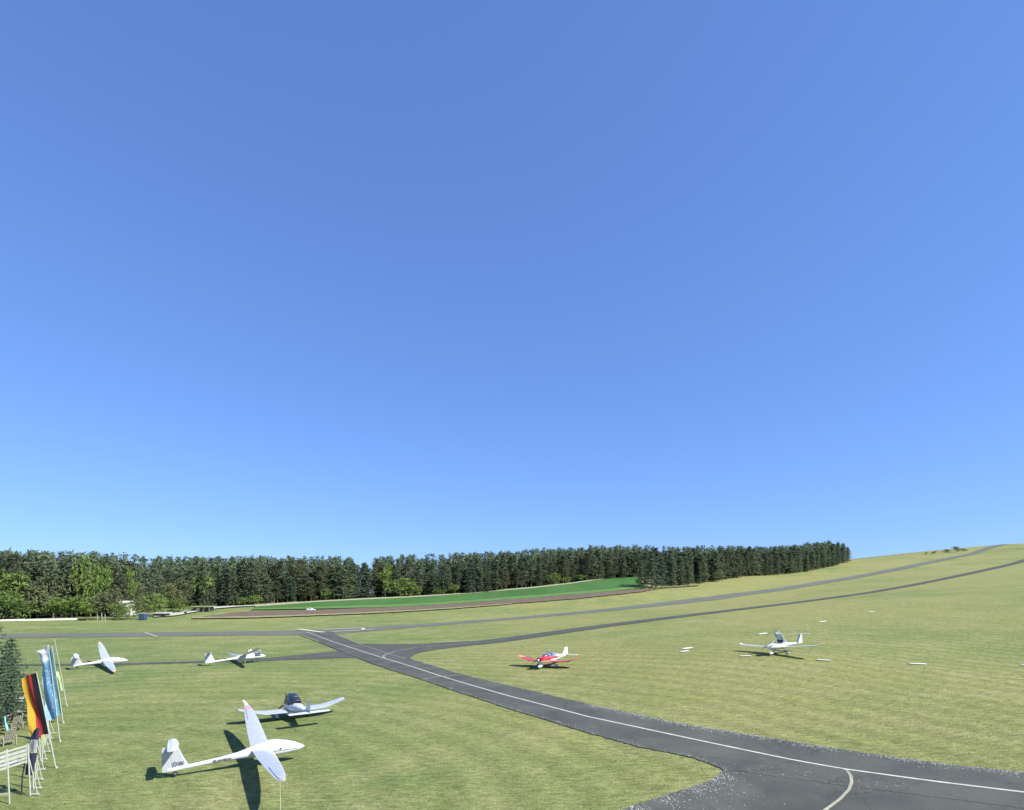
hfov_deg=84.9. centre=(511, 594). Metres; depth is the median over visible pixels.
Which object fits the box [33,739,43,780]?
white post
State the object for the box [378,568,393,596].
leafy tree
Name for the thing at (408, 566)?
pine tree
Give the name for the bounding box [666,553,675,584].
pine tree
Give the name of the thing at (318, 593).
pine tree
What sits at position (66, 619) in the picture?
white barrier
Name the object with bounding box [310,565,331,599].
pine tree
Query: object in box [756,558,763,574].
pine tree
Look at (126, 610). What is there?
bush
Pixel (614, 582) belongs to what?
crop field
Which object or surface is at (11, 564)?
pine tree
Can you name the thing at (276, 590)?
pine tree
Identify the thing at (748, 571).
pine tree
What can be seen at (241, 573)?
pine tree
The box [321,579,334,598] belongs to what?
pine tree
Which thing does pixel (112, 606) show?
bush
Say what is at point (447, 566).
pine tree
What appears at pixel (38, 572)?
pine tree
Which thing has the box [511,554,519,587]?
pine tree
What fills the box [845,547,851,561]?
pine tree
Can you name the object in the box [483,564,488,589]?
pine tree
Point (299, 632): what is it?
runway
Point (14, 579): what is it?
leafy tree
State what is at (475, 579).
pine tree
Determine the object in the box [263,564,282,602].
pine tree
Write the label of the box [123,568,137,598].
leafy tree
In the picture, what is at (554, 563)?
pine tree
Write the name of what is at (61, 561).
deep forest
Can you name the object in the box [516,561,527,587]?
pine tree
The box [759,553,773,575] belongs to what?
pine tree
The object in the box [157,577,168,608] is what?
pine tree
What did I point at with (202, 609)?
hut
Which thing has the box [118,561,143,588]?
pine tree
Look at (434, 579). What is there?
pine tree
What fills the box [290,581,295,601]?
pine tree
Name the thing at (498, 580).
pine tree
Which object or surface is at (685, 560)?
pine tree
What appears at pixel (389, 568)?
leafy tree
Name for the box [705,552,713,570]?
pine tree
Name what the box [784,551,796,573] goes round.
pine tree
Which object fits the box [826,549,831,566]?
pine tree
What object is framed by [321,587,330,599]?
bush
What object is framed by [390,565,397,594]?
pine tree
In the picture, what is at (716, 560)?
pine tree
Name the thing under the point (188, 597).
pine tree
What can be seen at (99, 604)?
olive green tree
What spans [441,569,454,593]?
pine tree
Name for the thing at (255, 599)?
bush
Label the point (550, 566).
pine tree
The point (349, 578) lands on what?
pine tree
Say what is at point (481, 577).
pine tree
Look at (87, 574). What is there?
pine tree
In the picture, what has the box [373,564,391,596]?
pine tree
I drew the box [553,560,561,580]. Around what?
pine tree
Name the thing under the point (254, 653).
glider
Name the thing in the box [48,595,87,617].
leafy tree
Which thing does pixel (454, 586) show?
bush
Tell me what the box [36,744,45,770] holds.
white post
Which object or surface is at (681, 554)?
pine tree
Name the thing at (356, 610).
ploughed field
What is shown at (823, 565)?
pine tree
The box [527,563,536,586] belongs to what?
pine tree
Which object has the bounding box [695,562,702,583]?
pine tree
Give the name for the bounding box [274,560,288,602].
pine tree
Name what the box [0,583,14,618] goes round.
pine tree
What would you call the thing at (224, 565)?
pine tree
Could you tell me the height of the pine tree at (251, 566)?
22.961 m
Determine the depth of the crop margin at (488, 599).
278.82 m
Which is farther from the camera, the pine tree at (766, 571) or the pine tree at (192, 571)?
the pine tree at (766, 571)
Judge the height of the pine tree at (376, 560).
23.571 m
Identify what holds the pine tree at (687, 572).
on the grass ground
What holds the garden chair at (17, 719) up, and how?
on the grass ground
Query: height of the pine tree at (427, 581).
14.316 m
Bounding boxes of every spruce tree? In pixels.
[0,626,44,731]
[0,636,27,717]
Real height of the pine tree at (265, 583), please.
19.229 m
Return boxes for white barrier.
[0,618,76,620]
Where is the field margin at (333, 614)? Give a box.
[192,603,511,617]
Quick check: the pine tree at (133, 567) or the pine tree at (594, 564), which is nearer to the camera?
the pine tree at (133, 567)
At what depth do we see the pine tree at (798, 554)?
477.49 m
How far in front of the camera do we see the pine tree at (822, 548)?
511.25 m
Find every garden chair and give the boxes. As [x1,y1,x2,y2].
[0,729,17,746]
[8,716,22,729]
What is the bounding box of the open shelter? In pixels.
[149,612,172,616]
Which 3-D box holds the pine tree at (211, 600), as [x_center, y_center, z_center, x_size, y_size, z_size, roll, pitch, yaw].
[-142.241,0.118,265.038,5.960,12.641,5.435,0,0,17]
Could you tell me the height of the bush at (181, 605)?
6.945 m
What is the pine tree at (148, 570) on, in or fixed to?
on the grass ground
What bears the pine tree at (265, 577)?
on the grass ground
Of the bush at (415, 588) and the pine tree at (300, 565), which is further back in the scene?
the bush at (415, 588)
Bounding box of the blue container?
[138,613,147,619]
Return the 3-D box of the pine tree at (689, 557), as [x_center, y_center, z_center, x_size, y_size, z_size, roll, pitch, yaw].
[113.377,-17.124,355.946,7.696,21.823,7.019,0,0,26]
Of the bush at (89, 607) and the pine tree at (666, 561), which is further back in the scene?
the pine tree at (666, 561)
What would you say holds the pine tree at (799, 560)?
on the grass ground
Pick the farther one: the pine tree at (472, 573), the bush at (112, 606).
the pine tree at (472, 573)
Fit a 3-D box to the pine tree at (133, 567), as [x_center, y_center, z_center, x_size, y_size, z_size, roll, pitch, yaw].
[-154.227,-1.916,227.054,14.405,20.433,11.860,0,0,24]
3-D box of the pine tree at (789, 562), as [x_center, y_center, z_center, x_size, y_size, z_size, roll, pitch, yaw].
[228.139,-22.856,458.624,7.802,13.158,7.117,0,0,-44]
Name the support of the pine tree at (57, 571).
on the grass ground
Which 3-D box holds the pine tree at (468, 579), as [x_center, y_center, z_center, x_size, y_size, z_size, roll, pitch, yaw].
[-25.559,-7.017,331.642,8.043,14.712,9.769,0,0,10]
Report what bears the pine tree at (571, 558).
on the grass ground
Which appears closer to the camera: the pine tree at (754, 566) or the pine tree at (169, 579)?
the pine tree at (169, 579)
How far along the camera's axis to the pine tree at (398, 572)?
325.44 m
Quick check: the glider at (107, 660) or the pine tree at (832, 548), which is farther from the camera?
the pine tree at (832, 548)
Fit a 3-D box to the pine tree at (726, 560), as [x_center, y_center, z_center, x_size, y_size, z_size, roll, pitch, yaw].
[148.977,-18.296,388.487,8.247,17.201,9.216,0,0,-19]
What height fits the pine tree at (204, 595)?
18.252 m
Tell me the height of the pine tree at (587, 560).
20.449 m
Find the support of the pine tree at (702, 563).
on the grass ground
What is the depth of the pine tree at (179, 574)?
260.46 m
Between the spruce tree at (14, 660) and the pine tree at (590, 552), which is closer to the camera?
the spruce tree at (14, 660)
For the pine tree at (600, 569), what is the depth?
386.38 m
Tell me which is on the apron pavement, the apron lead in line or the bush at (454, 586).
the apron lead in line
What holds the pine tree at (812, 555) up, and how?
on the grass ground
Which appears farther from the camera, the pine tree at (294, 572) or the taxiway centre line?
the pine tree at (294, 572)
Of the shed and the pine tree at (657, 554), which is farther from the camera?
the pine tree at (657, 554)
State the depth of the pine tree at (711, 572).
373.80 m
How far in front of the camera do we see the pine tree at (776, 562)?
441.92 m
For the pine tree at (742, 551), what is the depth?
412.84 m
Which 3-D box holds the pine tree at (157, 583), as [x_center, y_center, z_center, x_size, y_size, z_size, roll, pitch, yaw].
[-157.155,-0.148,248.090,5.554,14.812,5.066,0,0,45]
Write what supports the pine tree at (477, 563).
on the grass ground
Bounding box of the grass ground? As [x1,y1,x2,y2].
[0,543,1023,809]
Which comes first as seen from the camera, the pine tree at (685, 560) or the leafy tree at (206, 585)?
the leafy tree at (206, 585)
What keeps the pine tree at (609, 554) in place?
on the grass ground
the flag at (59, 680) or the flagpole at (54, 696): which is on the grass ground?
the flagpole at (54, 696)
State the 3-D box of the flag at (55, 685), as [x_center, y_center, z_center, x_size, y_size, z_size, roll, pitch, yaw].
[-35.770,6.841,43.572,1.373,5.466,0.388,0,0,-16]
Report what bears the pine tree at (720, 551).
on the grass ground
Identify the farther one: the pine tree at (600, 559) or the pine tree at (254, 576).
the pine tree at (600, 559)
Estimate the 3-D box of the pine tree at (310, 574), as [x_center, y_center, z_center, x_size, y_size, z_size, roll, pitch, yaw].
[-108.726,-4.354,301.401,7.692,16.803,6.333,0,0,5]
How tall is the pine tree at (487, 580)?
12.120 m
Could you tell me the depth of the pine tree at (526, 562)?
353.84 m
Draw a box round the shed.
[110,601,135,616]
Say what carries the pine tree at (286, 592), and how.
on the grass ground
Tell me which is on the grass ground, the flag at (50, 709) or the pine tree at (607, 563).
the pine tree at (607, 563)
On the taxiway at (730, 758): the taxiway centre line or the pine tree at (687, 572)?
the taxiway centre line
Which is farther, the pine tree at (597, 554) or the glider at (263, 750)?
the pine tree at (597, 554)
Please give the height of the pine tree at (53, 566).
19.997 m
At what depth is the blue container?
197.67 m
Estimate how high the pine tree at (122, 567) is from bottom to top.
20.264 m
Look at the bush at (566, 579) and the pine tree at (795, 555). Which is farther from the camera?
the pine tree at (795, 555)
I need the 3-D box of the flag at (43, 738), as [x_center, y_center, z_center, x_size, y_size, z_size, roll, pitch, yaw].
[-28.419,8.647,33.908,0.260,1.043,0.148,0,0,0]
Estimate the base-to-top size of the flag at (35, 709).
3.841 m
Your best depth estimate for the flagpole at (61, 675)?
50.02 m
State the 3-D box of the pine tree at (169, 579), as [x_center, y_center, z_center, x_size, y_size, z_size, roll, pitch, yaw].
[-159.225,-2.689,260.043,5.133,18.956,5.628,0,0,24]
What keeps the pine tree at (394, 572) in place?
on the grass ground
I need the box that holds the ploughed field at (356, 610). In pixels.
[203,585,697,616]
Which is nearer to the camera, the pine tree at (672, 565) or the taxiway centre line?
the taxiway centre line
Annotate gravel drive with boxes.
[154,605,254,616]
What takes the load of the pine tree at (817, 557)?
on the grass ground
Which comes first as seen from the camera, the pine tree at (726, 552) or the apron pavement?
the apron pavement
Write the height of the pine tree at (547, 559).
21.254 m
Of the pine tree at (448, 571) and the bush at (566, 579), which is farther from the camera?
the bush at (566, 579)
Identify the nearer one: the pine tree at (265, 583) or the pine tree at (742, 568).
the pine tree at (265, 583)
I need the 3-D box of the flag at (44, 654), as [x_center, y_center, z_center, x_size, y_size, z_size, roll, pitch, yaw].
[-31.631,4.000,37.843,0.785,1.218,0.275,0,0,0]
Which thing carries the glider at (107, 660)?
on the grass ground
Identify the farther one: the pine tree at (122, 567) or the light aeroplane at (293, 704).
the pine tree at (122, 567)
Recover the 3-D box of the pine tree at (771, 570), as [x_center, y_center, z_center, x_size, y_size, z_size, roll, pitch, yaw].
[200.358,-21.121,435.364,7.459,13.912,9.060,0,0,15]
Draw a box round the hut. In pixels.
[189,606,214,611]
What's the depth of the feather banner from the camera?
27.91 m
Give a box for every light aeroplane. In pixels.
[237,692,343,719]
[518,647,579,668]
[740,631,822,654]
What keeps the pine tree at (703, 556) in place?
on the grass ground
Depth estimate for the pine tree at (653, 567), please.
308.47 m
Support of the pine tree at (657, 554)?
on the grass ground
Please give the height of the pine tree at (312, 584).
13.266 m
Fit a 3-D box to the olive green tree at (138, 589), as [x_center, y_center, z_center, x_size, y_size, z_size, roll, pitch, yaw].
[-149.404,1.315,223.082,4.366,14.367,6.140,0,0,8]
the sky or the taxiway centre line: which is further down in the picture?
the taxiway centre line
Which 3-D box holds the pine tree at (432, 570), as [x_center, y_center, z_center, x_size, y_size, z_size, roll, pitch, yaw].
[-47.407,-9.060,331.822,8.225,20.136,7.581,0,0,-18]
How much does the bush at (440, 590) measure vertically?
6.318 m
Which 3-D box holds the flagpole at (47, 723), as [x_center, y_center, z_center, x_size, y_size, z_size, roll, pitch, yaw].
[-26.682,7.255,32.105,1.085,5.927,0.129,0,0,-18]
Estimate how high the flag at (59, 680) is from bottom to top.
2.051 m
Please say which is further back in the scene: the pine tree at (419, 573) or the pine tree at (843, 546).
the pine tree at (843, 546)
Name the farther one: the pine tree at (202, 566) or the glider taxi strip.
the pine tree at (202, 566)
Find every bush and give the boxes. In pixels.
[79,601,96,619]
[103,603,125,618]
[108,602,141,619]
[129,598,150,618]
[165,598,196,611]
[237,597,247,603]
[247,594,263,603]
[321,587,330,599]
[383,578,419,596]
[406,584,421,595]
[434,585,446,593]
[448,584,458,594]
[545,573,561,583]
[561,577,570,582]
[951,546,961,551]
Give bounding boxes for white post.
[28,762,39,794]
[31,752,41,789]
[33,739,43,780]
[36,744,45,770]
[39,738,47,759]
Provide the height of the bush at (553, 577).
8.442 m
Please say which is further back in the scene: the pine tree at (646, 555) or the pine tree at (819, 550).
the pine tree at (819, 550)
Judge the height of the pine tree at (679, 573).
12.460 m
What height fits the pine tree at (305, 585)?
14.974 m
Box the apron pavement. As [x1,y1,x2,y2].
[622,769,1023,809]
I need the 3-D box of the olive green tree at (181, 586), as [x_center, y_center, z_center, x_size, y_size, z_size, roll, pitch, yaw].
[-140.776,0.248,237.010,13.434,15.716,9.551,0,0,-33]
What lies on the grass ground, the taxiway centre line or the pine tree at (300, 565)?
the pine tree at (300, 565)
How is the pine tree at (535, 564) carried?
on the grass ground
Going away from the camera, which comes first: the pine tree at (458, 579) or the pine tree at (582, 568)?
the pine tree at (458, 579)
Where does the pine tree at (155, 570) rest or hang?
on the grass ground
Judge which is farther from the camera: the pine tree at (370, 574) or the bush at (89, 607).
the pine tree at (370, 574)
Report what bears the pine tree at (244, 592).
on the grass ground
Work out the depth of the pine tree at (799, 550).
480.87 m
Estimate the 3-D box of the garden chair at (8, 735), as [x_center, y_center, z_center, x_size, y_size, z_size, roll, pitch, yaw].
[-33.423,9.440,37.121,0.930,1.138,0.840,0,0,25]
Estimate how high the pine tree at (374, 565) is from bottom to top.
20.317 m
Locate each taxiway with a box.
[301,632,1023,807]
[360,559,1023,658]
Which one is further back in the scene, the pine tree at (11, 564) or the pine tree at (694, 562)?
the pine tree at (694, 562)
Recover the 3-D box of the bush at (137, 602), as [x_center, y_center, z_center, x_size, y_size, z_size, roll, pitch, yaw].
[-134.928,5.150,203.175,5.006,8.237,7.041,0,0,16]
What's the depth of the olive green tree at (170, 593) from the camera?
230.00 m
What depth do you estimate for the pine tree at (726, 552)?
393.15 m
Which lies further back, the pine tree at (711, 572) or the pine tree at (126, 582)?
the pine tree at (711, 572)
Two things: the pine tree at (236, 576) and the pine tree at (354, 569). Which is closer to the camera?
the pine tree at (236, 576)
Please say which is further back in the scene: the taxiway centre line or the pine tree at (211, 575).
the pine tree at (211, 575)
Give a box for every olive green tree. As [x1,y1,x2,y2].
[3,571,77,617]
[21,585,58,617]
[88,592,123,619]
[105,585,123,615]
[128,581,144,612]
[161,577,197,610]
[162,582,186,611]
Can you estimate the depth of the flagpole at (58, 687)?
43.55 m
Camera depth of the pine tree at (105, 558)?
213.08 m
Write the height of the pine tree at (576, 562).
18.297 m
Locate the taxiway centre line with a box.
[307,632,1023,792]
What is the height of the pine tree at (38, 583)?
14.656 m
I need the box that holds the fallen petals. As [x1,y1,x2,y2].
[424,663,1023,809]
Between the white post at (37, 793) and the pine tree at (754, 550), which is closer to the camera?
the white post at (37, 793)
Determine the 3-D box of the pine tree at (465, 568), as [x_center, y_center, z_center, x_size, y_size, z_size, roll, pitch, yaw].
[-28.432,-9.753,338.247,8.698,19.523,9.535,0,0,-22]
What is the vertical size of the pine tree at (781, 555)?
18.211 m
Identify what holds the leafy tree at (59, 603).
on the grass ground
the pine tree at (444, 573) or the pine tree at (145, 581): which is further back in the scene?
the pine tree at (444, 573)
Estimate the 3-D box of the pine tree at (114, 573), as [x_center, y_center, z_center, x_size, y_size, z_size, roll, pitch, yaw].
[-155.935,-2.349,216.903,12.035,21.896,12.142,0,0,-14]
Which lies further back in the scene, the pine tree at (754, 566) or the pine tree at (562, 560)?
the pine tree at (754, 566)
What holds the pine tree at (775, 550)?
on the grass ground
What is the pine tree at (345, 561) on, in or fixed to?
on the grass ground
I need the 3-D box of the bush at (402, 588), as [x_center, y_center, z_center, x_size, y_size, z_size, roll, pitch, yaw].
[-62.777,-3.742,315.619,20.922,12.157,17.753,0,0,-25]
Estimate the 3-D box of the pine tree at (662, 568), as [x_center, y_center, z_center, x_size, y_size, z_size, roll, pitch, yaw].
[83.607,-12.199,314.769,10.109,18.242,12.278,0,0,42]
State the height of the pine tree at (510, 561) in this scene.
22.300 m
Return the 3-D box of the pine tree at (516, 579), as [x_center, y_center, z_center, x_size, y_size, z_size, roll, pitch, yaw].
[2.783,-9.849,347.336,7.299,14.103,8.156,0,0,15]
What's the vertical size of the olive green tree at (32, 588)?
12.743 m
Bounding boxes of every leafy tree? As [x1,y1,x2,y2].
[0,568,31,618]
[0,569,35,618]
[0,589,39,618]
[42,597,72,618]
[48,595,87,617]
[69,554,105,616]
[86,563,113,611]
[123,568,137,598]
[138,593,167,615]
[191,573,213,605]
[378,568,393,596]
[379,561,391,595]
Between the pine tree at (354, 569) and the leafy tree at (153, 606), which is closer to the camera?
the leafy tree at (153, 606)
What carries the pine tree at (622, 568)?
on the grass ground
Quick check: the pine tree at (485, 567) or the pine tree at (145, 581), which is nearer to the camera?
the pine tree at (145, 581)
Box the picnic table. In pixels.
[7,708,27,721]
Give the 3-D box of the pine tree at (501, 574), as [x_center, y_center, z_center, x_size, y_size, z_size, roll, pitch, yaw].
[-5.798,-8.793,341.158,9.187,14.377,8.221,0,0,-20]
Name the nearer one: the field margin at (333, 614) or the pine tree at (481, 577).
the field margin at (333, 614)
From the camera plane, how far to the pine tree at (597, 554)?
393.82 m
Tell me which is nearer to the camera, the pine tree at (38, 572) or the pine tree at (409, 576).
the pine tree at (38, 572)
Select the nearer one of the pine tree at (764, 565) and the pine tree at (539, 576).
the pine tree at (539, 576)
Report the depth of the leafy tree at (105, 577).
205.38 m
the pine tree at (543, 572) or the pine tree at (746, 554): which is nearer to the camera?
the pine tree at (543, 572)
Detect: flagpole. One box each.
[35,670,57,768]
[41,735,42,761]
[47,643,60,741]
[51,644,64,722]
[54,638,67,705]
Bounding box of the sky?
[0,0,1023,591]
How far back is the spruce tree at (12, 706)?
41.66 m
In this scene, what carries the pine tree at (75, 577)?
on the grass ground
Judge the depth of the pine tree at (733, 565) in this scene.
395.34 m
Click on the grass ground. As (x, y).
(950, 607)
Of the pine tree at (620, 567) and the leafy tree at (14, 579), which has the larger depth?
the pine tree at (620, 567)
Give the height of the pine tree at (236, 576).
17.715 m
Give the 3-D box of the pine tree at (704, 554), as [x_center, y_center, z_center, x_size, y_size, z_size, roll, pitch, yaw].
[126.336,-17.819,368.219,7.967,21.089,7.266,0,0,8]
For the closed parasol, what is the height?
1.507 m
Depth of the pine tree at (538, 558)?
366.04 m
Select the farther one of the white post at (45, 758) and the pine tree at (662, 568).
the pine tree at (662, 568)
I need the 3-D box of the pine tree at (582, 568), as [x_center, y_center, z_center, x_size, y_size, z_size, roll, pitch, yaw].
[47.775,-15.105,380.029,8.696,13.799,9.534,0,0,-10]
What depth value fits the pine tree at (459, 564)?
335.57 m
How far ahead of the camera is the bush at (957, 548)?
688.33 m
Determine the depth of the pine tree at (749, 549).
421.93 m
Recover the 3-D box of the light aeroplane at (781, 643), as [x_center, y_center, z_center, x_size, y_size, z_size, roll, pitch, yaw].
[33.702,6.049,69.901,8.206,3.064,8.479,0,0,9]
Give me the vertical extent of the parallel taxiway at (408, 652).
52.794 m
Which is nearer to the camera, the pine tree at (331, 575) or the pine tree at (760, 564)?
the pine tree at (331, 575)
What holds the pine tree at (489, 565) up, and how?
on the grass ground
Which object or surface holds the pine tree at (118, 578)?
on the grass ground
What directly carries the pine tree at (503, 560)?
on the grass ground
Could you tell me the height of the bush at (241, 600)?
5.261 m
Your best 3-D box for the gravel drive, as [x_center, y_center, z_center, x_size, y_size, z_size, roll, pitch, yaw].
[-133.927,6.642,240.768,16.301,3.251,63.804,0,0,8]
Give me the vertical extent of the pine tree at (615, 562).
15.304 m
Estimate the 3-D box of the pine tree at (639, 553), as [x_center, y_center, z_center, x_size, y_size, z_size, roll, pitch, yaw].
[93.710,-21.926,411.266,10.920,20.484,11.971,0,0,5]
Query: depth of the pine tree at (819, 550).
506.20 m
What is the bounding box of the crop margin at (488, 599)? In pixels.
[251,585,643,609]
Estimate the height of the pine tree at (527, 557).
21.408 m
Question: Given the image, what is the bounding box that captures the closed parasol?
[4,715,8,731]
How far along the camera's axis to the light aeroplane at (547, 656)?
73.62 m
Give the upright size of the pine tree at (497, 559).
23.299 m
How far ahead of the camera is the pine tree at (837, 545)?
530.75 m
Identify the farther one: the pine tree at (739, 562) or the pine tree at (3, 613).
the pine tree at (739, 562)
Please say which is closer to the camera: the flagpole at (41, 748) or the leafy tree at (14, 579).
the flagpole at (41, 748)
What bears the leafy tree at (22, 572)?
on the grass ground
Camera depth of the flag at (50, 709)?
37.96 m
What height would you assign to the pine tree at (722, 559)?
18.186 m
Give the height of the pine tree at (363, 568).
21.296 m
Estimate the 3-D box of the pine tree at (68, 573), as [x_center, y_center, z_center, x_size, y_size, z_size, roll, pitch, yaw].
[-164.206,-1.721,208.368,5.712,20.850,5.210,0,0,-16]
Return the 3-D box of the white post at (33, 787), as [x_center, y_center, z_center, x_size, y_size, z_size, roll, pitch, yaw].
[-24.424,8.980,28.763,0.524,2.318,0.142,0,0,-3]
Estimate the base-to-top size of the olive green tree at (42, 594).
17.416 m
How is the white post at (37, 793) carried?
on the grass ground
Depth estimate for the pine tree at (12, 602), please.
192.76 m
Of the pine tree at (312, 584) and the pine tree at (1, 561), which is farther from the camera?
the pine tree at (312, 584)
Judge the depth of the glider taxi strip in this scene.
87.24 m
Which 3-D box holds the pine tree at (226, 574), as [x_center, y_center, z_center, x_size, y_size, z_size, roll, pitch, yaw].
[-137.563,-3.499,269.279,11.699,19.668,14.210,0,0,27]
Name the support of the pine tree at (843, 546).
on the grass ground
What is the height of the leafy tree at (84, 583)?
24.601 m
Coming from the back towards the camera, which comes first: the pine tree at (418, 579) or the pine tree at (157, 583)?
the pine tree at (418, 579)
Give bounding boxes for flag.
[22,673,47,736]
[37,645,48,661]
[40,734,44,745]
[42,648,60,715]
[42,660,56,720]
[56,669,62,690]
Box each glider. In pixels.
[71,642,126,671]
[162,700,303,780]
[205,647,265,664]
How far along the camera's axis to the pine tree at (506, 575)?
344.80 m
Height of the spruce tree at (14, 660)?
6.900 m
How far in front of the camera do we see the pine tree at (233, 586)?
271.14 m
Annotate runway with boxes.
[0,544,1004,637]
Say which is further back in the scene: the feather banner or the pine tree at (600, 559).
the pine tree at (600, 559)
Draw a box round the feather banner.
[21,728,39,794]
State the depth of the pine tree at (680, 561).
343.27 m
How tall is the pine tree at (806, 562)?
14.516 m
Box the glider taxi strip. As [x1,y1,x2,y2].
[0,651,355,665]
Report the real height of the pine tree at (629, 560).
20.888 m
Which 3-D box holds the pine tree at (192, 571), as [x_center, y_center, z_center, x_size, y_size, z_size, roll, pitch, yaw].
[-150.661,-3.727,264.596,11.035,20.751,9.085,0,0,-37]
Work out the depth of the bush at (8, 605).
184.15 m
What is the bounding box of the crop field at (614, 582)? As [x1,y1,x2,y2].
[254,577,643,607]
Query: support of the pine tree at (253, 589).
on the grass ground
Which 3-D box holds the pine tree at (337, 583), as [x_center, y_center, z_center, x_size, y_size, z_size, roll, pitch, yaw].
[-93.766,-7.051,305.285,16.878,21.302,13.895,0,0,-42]
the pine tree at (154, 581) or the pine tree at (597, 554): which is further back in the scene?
the pine tree at (597, 554)
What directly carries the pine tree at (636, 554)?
on the grass ground
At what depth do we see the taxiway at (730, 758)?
34.52 m
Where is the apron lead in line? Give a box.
[823,768,852,809]
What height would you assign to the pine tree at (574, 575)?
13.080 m
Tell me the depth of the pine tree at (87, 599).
208.75 m
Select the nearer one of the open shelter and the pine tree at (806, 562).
the open shelter
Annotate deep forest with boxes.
[0,540,845,615]
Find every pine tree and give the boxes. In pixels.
[0,553,7,609]
[0,575,22,618]
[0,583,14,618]
[1,553,31,598]
[15,561,35,616]
[25,561,48,616]
[29,578,52,617]
[35,569,71,617]
[45,564,62,616]
[58,562,95,616]
[64,563,75,614]
[73,567,104,613]
[80,573,102,615]
[94,555,122,615]
[95,567,129,603]
[101,562,123,614]
[117,565,131,597]
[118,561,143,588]
[120,565,148,604]
[120,575,130,600]
[139,572,155,611]
[140,567,159,608]
[142,573,161,610]
[152,568,158,593]
[155,578,161,608]
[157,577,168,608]
[164,568,172,605]
[175,568,185,605]
[181,583,195,607]
[185,565,200,605]
[193,562,209,601]
[197,570,210,605]
[205,582,216,605]
[206,572,219,604]
[214,563,231,605]
[214,567,238,605]
[223,573,241,605]
[226,571,240,604]
[237,569,249,604]
[237,571,256,604]
[242,561,260,604]
[244,573,263,600]
[249,582,257,604]
[257,574,274,602]
[261,568,269,603]
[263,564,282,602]
[271,581,284,602]
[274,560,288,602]
[280,572,296,601]
[289,569,299,599]
[290,559,310,601]
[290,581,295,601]
[297,574,315,600]
[306,572,315,600]
[306,577,316,595]
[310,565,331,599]
[312,569,325,597]
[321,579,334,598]
[327,562,350,598]
[327,565,335,585]
[334,564,359,598]
[342,559,351,586]
[344,562,362,598]
[356,563,372,597]
[360,568,375,595]
[368,563,381,588]
[371,559,379,595]
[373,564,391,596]
[389,570,398,596]
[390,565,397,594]
[391,559,403,592]
[392,570,404,595]
[401,558,415,595]
[404,574,412,593]
[411,564,424,594]
[411,566,423,591]
[422,572,430,594]
[429,563,437,594]
[429,574,439,594]
[437,564,450,593]
[439,564,453,593]
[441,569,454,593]
[452,562,464,589]
[453,569,463,592]
[461,563,467,591]
[463,571,474,593]
[464,563,478,591]
[471,558,484,584]
[473,564,479,591]
[477,568,486,591]
[483,561,493,586]
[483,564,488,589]
[483,574,491,591]
[491,555,503,589]
[491,572,501,589]
[496,568,508,585]
[499,554,507,588]
[502,567,511,588]
[507,555,515,588]
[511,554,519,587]
[512,567,521,583]
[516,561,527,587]
[520,558,533,586]
[525,555,534,586]
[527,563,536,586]
[528,559,537,585]
[534,556,542,581]
[534,564,542,585]
[537,562,549,585]
[543,554,550,584]
[544,562,555,584]
[551,557,559,582]
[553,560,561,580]
[557,555,569,581]
[568,551,577,581]
[568,564,577,577]
[571,556,580,581]
[578,562,587,580]
[579,552,594,579]
[587,555,600,580]
[588,550,594,579]
[594,548,606,578]
[594,557,605,578]
[595,561,604,578]
[603,551,615,577]
[603,557,613,578]
[611,558,619,574]
[616,557,623,576]
[617,557,628,577]
[624,551,638,576]
[627,552,644,575]
[634,551,646,576]
[635,563,646,585]
[642,552,649,573]
[642,553,660,587]
[654,551,660,575]
[654,557,668,586]
[663,556,670,584]
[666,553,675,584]
[666,557,679,585]
[675,556,685,583]
[675,566,684,584]
[677,553,685,575]
[680,552,694,581]
[683,564,694,583]
[687,550,694,582]
[690,548,697,580]
[694,552,709,582]
[694,557,708,576]
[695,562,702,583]
[702,551,708,581]
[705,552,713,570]
[706,559,717,581]
[709,551,723,581]
[717,548,724,578]
[718,555,730,579]
[722,556,731,579]
[723,549,738,576]
[728,550,738,578]
[732,550,746,577]
[738,555,746,576]
[740,548,750,574]
[743,551,752,576]
[744,550,754,573]
[746,546,755,575]
[747,554,759,575]
[750,548,763,575]
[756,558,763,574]
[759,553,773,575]
[762,557,768,575]
[767,559,773,575]
[772,547,779,573]
[772,553,783,573]
[777,553,787,573]
[779,551,789,573]
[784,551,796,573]
[788,559,793,570]
[790,551,798,572]
[795,547,804,569]
[795,556,803,571]
[796,553,802,571]
[804,556,808,571]
[808,551,818,570]
[814,549,820,568]
[816,548,825,566]
[820,547,829,567]
[822,553,825,567]
[826,544,840,565]
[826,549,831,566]
[829,546,836,565]
[834,544,843,564]
[840,543,848,562]
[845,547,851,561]
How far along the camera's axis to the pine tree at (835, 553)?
527.57 m
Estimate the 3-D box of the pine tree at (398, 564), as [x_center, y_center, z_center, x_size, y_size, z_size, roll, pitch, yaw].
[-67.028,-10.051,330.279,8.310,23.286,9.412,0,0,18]
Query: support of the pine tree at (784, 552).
on the grass ground
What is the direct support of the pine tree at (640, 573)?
on the grass ground
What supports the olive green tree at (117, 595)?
on the grass ground
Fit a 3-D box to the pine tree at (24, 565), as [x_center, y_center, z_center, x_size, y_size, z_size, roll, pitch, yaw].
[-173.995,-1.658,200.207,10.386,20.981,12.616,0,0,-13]
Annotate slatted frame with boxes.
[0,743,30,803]
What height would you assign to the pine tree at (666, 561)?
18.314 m

